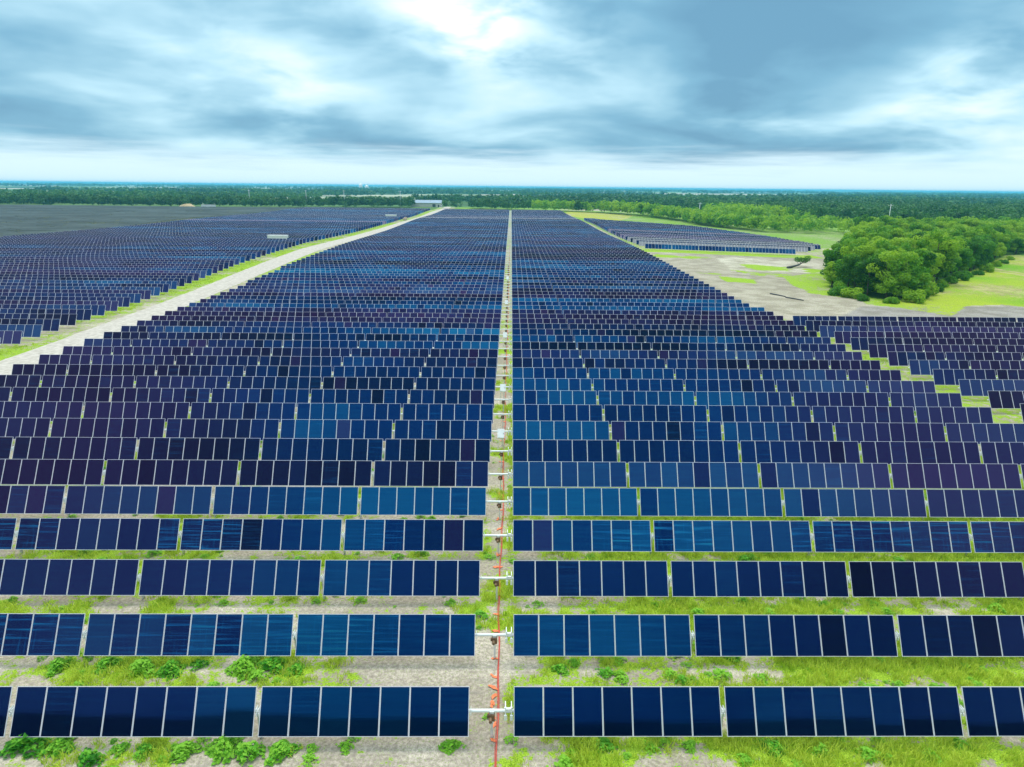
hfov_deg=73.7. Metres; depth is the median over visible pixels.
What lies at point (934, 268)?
broadleaf tree
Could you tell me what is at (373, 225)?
solar tracker
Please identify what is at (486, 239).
solar tracker
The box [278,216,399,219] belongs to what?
solar tracker
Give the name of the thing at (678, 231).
solar tracker
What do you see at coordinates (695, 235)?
solar tracker
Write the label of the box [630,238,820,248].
solar tracker
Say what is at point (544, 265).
solar tracker
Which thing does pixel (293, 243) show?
solar tracker
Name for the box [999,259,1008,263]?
bush
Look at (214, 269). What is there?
solar tracker
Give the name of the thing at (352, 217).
solar tracker
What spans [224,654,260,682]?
leafy weed
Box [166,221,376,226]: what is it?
solar tracker
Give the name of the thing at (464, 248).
solar tracker
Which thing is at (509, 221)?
solar tracker
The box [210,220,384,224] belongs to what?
solar tracker
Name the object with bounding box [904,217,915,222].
broadleaf tree
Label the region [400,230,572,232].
solar tracker
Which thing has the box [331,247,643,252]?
solar tracker
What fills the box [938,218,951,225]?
broadleaf tree
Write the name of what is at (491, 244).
solar tracker
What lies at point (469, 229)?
solar tracker
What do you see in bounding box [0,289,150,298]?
solar tracker
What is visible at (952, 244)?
broadleaf tree
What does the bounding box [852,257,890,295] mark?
broadleaf tree
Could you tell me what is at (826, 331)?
solar tracker
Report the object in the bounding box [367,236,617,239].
solar tracker
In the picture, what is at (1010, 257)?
bush
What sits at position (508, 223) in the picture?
solar tracker
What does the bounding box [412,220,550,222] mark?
solar tracker
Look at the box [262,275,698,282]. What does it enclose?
solar tracker
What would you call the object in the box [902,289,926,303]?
bush
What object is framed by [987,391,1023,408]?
solar tracker
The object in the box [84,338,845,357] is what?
solar tracker
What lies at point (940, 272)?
broadleaf tree
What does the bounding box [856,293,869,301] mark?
bush
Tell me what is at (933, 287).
bush
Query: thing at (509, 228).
solar tracker
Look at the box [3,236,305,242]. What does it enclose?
solar tracker
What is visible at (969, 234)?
broadleaf tree
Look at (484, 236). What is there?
solar tracker
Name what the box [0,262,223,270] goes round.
solar tracker
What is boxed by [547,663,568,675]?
leafy weed
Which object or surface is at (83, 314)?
solar tracker
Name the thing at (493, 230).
solar tracker
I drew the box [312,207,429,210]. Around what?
solar tracker
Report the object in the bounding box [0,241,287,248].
solar tracker
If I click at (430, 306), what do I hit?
solar tracker
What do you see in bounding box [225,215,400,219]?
solar tracker
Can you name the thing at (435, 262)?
solar tracker
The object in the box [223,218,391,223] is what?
solar tracker
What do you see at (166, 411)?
solar tracker
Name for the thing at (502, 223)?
solar tracker
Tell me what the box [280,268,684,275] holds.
solar tracker
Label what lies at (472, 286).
solar tracker
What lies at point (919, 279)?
broadleaf tree
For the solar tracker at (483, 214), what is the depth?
522.33 m
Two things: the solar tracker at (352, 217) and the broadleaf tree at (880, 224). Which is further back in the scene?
the solar tracker at (352, 217)
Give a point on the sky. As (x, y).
(822, 95)
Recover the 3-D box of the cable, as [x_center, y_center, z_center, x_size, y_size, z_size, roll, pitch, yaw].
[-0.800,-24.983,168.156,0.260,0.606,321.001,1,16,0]
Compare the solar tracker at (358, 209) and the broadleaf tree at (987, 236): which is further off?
the solar tracker at (358, 209)
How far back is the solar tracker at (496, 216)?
494.78 m
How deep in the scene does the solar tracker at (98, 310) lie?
118.75 m
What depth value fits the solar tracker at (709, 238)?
313.07 m
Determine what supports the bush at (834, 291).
on the ground at (754, 280)
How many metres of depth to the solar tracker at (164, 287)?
145.22 m
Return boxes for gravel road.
[0,207,450,374]
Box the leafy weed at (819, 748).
[806,742,832,756]
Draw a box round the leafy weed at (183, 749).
[167,740,206,763]
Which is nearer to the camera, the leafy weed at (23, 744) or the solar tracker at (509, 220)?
the leafy weed at (23, 744)
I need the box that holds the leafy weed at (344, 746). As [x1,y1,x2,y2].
[336,741,354,754]
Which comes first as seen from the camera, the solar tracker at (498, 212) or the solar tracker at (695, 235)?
the solar tracker at (695, 235)
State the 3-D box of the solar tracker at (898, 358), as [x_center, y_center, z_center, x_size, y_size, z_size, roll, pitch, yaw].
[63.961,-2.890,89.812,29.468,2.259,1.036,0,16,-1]
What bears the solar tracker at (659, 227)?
on the ground at (754, 280)
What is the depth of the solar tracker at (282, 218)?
425.62 m
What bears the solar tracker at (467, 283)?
on the ground at (754, 280)
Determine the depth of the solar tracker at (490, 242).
256.77 m
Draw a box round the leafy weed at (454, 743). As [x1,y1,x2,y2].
[440,739,466,755]
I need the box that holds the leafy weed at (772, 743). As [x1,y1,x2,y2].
[754,738,787,760]
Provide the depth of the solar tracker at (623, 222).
427.86 m
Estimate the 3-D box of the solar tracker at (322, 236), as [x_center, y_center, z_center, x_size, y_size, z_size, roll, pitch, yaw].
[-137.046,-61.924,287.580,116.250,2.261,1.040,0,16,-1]
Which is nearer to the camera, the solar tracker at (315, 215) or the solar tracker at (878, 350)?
the solar tracker at (878, 350)
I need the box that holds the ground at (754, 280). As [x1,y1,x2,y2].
[0,182,1023,766]
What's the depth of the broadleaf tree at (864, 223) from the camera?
266.54 m
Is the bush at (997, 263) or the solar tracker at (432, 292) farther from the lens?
the bush at (997, 263)
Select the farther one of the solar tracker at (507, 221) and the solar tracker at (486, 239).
the solar tracker at (507, 221)
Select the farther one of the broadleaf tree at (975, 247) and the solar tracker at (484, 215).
the solar tracker at (484, 215)
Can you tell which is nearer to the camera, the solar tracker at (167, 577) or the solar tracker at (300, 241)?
the solar tracker at (167, 577)
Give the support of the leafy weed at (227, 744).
on the ground at (754, 280)
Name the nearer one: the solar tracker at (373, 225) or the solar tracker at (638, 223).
the solar tracker at (373, 225)
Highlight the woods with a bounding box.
[0,182,1023,232]
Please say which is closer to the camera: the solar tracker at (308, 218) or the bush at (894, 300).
the bush at (894, 300)
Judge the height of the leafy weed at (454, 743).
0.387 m
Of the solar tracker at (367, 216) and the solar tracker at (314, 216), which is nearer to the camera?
the solar tracker at (314, 216)
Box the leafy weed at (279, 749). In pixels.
[263,739,301,765]
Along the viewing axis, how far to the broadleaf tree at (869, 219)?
335.30 m
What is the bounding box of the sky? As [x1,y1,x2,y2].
[0,0,1023,192]
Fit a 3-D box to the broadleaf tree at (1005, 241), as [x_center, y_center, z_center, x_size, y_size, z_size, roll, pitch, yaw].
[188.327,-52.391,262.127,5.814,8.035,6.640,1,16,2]
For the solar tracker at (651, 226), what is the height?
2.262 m
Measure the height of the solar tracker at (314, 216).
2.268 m
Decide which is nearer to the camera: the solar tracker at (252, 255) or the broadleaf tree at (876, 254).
the broadleaf tree at (876, 254)
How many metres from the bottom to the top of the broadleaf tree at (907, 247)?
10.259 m
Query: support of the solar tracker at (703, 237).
on the ground at (754, 280)
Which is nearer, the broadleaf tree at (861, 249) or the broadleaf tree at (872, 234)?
the broadleaf tree at (861, 249)
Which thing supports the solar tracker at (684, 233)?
on the ground at (754, 280)
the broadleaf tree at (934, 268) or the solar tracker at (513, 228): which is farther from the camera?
the solar tracker at (513, 228)
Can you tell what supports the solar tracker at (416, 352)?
on the ground at (754, 280)
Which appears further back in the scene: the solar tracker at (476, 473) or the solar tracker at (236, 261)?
the solar tracker at (236, 261)
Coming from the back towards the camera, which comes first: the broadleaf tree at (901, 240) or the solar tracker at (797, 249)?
the solar tracker at (797, 249)
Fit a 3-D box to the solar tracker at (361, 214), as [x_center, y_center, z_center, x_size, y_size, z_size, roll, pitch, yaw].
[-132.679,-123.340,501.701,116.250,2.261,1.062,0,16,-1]
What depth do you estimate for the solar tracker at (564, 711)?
28.71 m
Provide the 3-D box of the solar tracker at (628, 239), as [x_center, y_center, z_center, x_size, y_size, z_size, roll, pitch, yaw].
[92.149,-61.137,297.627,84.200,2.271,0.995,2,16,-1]
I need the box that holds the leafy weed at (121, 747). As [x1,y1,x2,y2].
[107,739,131,757]
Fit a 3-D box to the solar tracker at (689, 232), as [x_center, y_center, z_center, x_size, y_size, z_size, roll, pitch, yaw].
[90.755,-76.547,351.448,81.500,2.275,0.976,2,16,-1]
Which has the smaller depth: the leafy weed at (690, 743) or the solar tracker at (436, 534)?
the leafy weed at (690, 743)
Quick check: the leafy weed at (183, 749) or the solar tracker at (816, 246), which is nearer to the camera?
the leafy weed at (183, 749)
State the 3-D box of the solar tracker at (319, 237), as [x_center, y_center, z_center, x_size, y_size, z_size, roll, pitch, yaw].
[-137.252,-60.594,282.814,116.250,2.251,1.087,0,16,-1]
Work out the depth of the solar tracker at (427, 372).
79.72 m
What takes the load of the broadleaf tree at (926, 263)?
on the ground at (754, 280)
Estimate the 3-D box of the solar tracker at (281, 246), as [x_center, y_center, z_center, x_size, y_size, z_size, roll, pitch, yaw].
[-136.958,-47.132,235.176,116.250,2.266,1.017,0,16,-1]
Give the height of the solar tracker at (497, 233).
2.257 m
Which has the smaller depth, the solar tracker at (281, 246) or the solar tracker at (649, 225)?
the solar tracker at (281, 246)
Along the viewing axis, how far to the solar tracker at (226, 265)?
184.79 m
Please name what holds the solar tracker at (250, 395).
on the ground at (754, 280)
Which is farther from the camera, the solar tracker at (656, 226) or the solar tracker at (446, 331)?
the solar tracker at (656, 226)
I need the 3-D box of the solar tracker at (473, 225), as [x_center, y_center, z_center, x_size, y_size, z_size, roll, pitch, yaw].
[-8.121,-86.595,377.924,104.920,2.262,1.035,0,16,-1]
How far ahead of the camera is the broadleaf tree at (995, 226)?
270.31 m
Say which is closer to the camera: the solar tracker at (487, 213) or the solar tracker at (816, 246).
the solar tracker at (816, 246)
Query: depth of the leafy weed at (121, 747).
28.23 m
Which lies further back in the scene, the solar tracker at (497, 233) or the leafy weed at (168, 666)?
the solar tracker at (497, 233)
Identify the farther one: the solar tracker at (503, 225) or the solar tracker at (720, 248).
the solar tracker at (503, 225)
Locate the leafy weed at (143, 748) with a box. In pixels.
[134,742,155,762]
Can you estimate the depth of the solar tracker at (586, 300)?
131.76 m
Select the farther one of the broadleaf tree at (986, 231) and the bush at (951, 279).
the broadleaf tree at (986, 231)
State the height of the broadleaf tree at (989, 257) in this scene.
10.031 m
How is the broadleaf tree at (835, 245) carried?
on the ground at (754, 280)
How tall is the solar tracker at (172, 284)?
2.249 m
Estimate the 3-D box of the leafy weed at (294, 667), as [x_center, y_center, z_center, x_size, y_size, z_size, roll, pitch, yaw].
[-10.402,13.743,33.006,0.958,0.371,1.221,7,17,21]
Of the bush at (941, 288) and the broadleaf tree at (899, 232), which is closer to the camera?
the bush at (941, 288)
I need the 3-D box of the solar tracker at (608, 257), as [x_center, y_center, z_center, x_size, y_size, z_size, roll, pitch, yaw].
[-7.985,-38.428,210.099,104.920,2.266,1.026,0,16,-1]
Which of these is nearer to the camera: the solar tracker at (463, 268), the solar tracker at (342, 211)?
the solar tracker at (463, 268)
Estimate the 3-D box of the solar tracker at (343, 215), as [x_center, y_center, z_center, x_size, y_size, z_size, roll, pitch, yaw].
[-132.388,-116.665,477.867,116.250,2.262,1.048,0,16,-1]
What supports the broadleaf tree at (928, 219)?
on the ground at (754, 280)
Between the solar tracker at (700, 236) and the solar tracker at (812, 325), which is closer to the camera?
the solar tracker at (812, 325)
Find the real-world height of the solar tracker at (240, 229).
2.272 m
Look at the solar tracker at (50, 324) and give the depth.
105.48 m
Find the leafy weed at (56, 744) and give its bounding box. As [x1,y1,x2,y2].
[38,737,75,759]
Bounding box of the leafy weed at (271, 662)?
[256,656,287,673]
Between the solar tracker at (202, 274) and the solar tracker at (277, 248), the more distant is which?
the solar tracker at (277, 248)
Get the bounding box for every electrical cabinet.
[497,429,504,449]
[500,384,505,402]
[503,332,506,345]
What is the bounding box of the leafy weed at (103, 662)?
[91,656,128,675]
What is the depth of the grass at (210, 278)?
151.31 m
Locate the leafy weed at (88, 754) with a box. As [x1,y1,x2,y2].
[77,747,105,766]
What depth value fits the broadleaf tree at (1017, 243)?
272.88 m
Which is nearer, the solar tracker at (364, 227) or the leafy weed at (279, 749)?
the leafy weed at (279, 749)
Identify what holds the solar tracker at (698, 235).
on the ground at (754, 280)
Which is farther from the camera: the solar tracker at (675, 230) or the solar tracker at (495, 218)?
the solar tracker at (495, 218)
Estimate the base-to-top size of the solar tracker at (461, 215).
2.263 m
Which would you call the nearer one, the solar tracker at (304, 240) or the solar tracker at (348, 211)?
the solar tracker at (304, 240)
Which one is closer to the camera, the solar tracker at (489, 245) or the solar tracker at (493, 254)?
the solar tracker at (493, 254)
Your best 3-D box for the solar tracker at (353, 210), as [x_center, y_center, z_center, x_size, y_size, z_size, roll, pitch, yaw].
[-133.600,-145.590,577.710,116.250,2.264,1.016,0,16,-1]
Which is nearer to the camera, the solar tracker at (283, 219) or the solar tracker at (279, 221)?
the solar tracker at (279, 221)
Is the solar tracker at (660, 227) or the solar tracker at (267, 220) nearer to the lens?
the solar tracker at (660, 227)
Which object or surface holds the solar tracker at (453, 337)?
on the ground at (754, 280)
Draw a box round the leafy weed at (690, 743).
[679,739,698,753]
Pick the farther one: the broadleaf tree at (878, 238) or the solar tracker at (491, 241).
the solar tracker at (491, 241)
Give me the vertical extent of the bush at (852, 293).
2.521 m
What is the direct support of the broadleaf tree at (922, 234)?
on the ground at (754, 280)
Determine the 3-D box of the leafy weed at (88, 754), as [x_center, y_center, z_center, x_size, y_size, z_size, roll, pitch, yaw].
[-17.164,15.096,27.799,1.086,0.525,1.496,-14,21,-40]
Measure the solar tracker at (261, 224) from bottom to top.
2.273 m
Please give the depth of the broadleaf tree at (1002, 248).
250.03 m
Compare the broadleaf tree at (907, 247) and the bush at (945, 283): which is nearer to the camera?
the bush at (945, 283)
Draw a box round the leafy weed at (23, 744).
[0,733,52,758]
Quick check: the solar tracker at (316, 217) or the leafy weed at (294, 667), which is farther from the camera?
the solar tracker at (316, 217)
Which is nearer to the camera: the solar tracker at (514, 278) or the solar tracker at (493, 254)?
the solar tracker at (514, 278)
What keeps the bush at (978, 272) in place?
on the ground at (754, 280)
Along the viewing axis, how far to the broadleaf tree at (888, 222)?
305.03 m
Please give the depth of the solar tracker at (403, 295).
136.07 m
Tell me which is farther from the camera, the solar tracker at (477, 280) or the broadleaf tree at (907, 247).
the broadleaf tree at (907, 247)
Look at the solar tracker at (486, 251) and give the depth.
224.12 m
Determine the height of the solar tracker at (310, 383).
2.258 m
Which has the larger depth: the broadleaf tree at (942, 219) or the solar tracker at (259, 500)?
the broadleaf tree at (942, 219)
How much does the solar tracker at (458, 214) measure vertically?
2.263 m
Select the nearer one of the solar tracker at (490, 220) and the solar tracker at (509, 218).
the solar tracker at (490, 220)
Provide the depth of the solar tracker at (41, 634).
33.59 m
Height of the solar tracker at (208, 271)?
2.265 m
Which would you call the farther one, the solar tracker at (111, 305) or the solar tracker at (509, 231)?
the solar tracker at (509, 231)
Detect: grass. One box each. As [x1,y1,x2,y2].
[0,235,923,380]
[0,372,1023,766]
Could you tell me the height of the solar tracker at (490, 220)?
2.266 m
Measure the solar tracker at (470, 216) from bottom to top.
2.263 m
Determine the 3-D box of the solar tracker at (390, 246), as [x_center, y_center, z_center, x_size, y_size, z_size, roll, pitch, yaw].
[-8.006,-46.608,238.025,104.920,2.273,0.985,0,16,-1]
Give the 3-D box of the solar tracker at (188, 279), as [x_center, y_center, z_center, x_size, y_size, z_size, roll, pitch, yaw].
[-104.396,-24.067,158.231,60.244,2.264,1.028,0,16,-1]
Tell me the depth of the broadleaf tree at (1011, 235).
267.03 m
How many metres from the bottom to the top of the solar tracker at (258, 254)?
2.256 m
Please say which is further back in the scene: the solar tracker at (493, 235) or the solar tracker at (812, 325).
the solar tracker at (493, 235)
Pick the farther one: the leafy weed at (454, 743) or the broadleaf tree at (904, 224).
the broadleaf tree at (904, 224)
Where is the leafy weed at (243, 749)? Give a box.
[234,740,265,766]
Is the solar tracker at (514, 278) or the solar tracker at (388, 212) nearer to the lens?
the solar tracker at (514, 278)
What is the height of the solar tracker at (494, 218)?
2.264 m
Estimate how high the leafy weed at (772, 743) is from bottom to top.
0.473 m
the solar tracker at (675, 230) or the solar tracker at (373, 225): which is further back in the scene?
the solar tracker at (373, 225)
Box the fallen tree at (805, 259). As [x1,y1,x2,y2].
[786,256,811,267]
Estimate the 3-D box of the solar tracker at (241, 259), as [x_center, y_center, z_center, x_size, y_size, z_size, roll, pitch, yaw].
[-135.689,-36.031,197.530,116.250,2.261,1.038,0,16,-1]
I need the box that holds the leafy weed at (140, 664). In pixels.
[125,656,160,677]
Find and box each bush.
[827,286,850,295]
[833,280,847,289]
[840,287,863,298]
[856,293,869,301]
[882,296,899,303]
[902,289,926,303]
[911,287,930,298]
[924,280,939,294]
[936,283,944,291]
[937,279,948,287]
[942,276,957,283]
[952,271,969,280]
[971,270,984,274]
[978,264,994,272]
[991,260,1002,266]
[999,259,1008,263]
[1006,255,1014,259]
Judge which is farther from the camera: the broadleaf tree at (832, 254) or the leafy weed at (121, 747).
the broadleaf tree at (832, 254)
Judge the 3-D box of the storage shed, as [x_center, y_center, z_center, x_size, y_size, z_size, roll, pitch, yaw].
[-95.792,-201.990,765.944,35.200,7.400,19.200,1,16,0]
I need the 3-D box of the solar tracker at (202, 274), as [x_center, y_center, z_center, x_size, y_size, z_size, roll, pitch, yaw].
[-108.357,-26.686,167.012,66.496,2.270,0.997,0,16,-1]
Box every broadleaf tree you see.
[820,246,847,274]
[823,261,845,286]
[824,243,841,266]
[832,253,863,286]
[833,238,852,275]
[840,237,875,286]
[841,230,865,239]
[847,237,885,283]
[849,221,866,232]
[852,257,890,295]
[853,214,868,225]
[856,222,879,231]
[856,226,873,232]
[856,248,895,292]
[864,216,880,222]
[865,226,892,242]
[865,240,904,272]
[866,251,910,297]
[869,226,892,230]
[870,221,884,230]
[871,236,886,241]
[877,216,900,225]
[887,228,914,237]
[889,237,916,248]
[889,251,932,292]
[891,248,925,277]
[894,220,910,229]
[898,242,910,253]
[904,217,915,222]
[909,222,936,232]
[910,231,943,239]
[910,232,940,249]
[911,248,944,280]
[912,250,936,273]
[915,229,966,281]
[921,218,934,223]
[931,249,950,276]
[933,221,949,229]
[933,246,957,279]
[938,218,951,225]
[940,228,961,236]
[947,221,971,229]
[947,226,965,235]
[950,248,975,271]
[951,256,961,271]
[962,228,981,236]
[964,218,986,227]
[967,241,988,270]
[970,237,995,268]
[975,225,1002,252]
[975,234,997,259]
[982,237,994,262]
[983,223,1000,228]
[992,227,1004,241]
[992,239,1000,255]
[993,242,1006,257]
[999,229,1017,249]
[999,237,1011,256]
[1001,220,1023,232]
[1004,225,1023,236]
[1009,237,1023,254]
[1016,230,1023,251]
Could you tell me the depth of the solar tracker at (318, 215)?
473.24 m
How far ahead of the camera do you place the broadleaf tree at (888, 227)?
250.19 m
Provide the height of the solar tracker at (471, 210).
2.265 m
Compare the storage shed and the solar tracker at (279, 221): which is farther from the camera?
the storage shed
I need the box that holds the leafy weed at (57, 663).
[45,657,76,678]
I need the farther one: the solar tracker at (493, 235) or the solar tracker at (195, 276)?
the solar tracker at (493, 235)
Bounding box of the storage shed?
[410,200,442,206]
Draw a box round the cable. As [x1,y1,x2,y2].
[494,248,509,766]
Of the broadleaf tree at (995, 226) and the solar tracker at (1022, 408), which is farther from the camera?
the broadleaf tree at (995, 226)
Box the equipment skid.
[267,235,287,238]
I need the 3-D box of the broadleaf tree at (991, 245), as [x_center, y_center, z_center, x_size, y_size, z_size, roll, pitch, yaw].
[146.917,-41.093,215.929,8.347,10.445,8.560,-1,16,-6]
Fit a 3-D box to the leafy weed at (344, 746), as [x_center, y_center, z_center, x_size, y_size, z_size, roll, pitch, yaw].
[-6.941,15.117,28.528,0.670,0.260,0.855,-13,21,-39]
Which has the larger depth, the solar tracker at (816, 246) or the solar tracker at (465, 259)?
the solar tracker at (816, 246)
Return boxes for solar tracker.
[0,237,302,245]
[0,238,298,244]
[0,239,295,247]
[0,240,291,247]
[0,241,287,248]
[0,242,283,249]
[0,243,279,252]
[0,245,274,252]
[0,246,270,255]
[0,248,265,255]
[0,249,260,256]
[0,251,255,259]
[0,253,250,262]
[0,254,244,262]
[0,256,239,265]
[0,258,233,266]
[0,260,228,268]
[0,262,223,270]
[0,264,217,272]
[0,267,211,275]
[0,269,205,277]
[0,271,198,280]
[0,274,191,283]
[0,277,184,285]
[0,280,177,288]
[0,282,168,291]
[0,286,160,295]
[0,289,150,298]
[0,292,140,302]
[0,296,129,306]
[0,300,118,310]
[0,304,105,315]
[0,309,91,319]
[0,313,76,324]
[0,319,59,330]
[0,324,41,336]
[0,331,21,343]
[0,375,935,398]
[0,387,961,411]
[0,401,992,427]
[0,418,1023,445]
[0,437,1023,465]
[0,459,1023,489]
[0,485,1023,519]
[0,518,1023,555]
[0,559,1023,600]
[0,613,1023,658]
[0,686,1023,737]
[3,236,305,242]
[11,364,901,385]
[12,235,309,241]
[21,234,313,241]
[38,234,317,241]
[38,354,880,374]
[39,233,321,240]
[47,232,324,238]
[62,346,862,365]
[63,231,331,237]
[65,232,328,239]
[71,230,334,236]
[78,230,338,237]
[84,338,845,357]
[85,229,341,236]
[99,228,347,234]
[103,332,830,349]
[106,229,344,235]
[112,227,352,232]
[118,226,355,231]
[121,326,816,342]
[127,226,357,231]
[129,225,360,230]
[134,228,349,233]
[137,320,804,336]
[141,224,365,229]
[144,225,362,229]
[151,223,369,228]
[151,315,793,330]
[155,224,367,228]
[161,222,374,227]
[165,223,372,228]
[165,311,783,324]
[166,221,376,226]
[170,221,378,225]
[175,220,380,225]
[177,307,773,319]
[179,220,382,225]
[188,219,385,223]
[189,303,764,314]
[196,218,389,222]
[200,299,748,310]
[203,217,392,221]
[208,217,393,221]
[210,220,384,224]
[210,295,741,306]
[213,216,395,220]
[217,216,397,221]
[218,219,387,223]
[220,292,733,302]
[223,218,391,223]
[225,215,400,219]
[229,289,727,299]
[235,217,394,220]
[237,214,404,216]
[237,286,720,295]
[238,215,401,219]
[242,214,405,216]
[245,283,714,292]
[247,280,708,288]
[249,213,409,216]
[249,216,398,219]
[255,277,703,285]
[259,213,410,217]
[261,212,413,215]
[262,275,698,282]
[264,214,406,216]
[266,215,402,218]
[268,272,693,280]
[270,211,416,214]
[274,270,688,277]
[278,210,419,213]
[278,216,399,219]
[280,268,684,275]
[281,213,411,217]
[281,266,680,274]
[282,212,414,215]
[285,209,422,212]
[286,212,415,215]
[286,264,676,270]
[287,211,417,214]
[289,214,407,217]
[290,215,403,217]
[292,208,399,209]
[292,262,672,268]
[295,210,420,213]
[296,260,668,266]
[300,208,425,211]
[301,258,665,264]
[306,209,423,212]
[306,213,411,214]
[306,257,662,262]
[310,255,658,262]
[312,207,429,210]
[315,253,655,259]
[316,211,418,213]
[319,252,652,257]
[323,250,649,255]
[327,249,646,253]
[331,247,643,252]
[335,246,641,250]
[338,245,638,249]
[341,244,636,248]
[345,243,633,248]
[348,242,631,245]
[351,241,629,244]
[354,240,622,244]
[356,239,625,242]
[359,238,623,241]
[364,237,619,240]
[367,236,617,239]
[369,235,590,239]
[373,234,612,237]
[376,233,601,236]
[380,232,608,236]
[380,235,614,238]
[380,238,621,243]
[383,231,605,233]
[383,233,609,236]
[385,230,604,233]
[389,229,601,231]
[392,228,599,230]
[394,227,597,230]
[397,226,595,228]
[400,225,593,227]
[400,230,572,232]
[401,224,592,226]
[401,229,594,231]
[402,224,583,226]
[404,223,590,225]
[406,222,588,224]
[407,227,588,229]
[409,221,586,223]
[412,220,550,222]
[412,223,579,225]
[413,226,592,228]
[413,232,597,234]
[414,219,529,220]
[415,222,572,224]
[416,221,578,223]
[417,218,573,220]
[421,217,548,219]
[425,216,546,218]
[428,215,540,217]
[428,219,565,221]
[429,219,581,220]
[431,218,566,220]
[432,214,558,215]
[434,217,575,218]
[435,213,561,214]
[437,216,570,217]
[439,211,549,212]
[440,215,561,216]
[441,210,548,211]
[441,212,565,213]
[443,214,569,215]
[443,220,583,221]
[448,210,562,211]
[450,211,564,212]
[461,213,567,214]
[461,221,585,222]
[462,215,571,216]
[463,218,578,219]
[592,221,658,223]
[593,221,675,224]
[594,222,691,225]
[595,222,680,225]
[596,223,696,226]
[597,223,707,227]
[598,224,699,227]
[599,224,712,228]
[600,225,721,229]
[601,225,726,230]
[602,226,732,231]
[603,226,737,231]
[604,227,744,232]
[606,228,749,233]
[607,228,745,233]
[608,229,757,234]
[609,230,766,235]
[611,230,769,236]
[612,231,776,237]
[614,231,774,237]
[615,232,783,238]
[617,233,787,239]
[618,233,780,239]
[620,234,798,241]
[621,235,803,241]
[623,235,807,243]
[625,236,812,243]
[627,237,818,244]
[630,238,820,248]
[632,239,814,249]
[636,240,810,250]
[638,241,807,251]
[645,244,795,254]
[793,316,1023,326]
[805,320,1023,331]
[819,326,1023,338]
[833,331,1023,343]
[850,337,1023,350]
[867,344,1023,358]
[887,352,1023,365]
[908,360,1023,375]
[932,369,1023,384]
[958,379,1023,395]
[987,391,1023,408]
[1019,403,1023,422]
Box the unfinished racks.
[0,204,298,236]
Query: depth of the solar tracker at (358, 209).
597.10 m
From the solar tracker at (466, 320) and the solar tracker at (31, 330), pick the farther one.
the solar tracker at (466, 320)
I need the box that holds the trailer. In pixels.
[201,205,215,206]
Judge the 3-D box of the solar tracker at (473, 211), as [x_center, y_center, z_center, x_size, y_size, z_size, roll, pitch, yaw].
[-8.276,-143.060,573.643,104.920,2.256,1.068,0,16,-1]
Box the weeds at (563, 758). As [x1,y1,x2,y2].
[5,400,1023,766]
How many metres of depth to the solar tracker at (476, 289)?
144.74 m
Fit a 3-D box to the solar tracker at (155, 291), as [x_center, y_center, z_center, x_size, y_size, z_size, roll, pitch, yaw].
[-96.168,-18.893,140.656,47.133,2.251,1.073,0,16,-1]
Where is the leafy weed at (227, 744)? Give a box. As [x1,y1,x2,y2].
[203,734,243,765]
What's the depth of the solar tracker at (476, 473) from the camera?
52.43 m
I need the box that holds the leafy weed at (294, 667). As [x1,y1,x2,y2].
[284,660,304,676]
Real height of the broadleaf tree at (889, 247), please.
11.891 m
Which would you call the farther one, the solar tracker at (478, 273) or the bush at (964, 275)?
the bush at (964, 275)
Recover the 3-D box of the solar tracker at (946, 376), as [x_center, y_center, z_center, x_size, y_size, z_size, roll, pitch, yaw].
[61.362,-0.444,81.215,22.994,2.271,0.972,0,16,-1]
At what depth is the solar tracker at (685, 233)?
346.74 m
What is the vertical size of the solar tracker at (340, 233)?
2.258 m
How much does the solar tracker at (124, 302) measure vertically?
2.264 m
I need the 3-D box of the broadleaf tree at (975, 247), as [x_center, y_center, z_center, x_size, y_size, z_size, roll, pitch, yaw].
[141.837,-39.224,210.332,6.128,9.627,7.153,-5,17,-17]
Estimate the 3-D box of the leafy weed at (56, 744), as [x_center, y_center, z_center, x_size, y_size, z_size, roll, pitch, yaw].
[-18.663,14.917,28.363,1.203,0.568,1.675,5,17,15]
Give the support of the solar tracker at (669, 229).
on the ground at (754, 280)
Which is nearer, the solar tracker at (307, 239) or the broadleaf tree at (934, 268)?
the broadleaf tree at (934, 268)
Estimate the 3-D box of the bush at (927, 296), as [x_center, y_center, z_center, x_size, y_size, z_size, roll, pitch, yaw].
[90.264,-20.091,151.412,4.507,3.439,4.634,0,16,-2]
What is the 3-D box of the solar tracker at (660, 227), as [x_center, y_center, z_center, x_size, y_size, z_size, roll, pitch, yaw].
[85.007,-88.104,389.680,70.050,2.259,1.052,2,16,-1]
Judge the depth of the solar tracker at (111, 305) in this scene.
123.17 m
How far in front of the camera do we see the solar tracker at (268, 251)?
221.24 m
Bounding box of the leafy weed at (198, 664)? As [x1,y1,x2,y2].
[189,659,212,671]
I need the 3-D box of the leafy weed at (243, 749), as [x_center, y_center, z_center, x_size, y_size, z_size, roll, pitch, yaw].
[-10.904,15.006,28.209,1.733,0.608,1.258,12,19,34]
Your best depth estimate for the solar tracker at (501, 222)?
401.25 m
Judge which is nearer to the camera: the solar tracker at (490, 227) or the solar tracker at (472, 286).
the solar tracker at (472, 286)
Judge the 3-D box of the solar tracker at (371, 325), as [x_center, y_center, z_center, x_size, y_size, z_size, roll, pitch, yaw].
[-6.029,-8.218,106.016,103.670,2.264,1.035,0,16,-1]
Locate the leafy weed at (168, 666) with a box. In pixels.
[154,659,182,681]
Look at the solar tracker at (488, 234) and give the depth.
303.46 m
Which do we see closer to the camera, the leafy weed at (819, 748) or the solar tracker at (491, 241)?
the leafy weed at (819, 748)

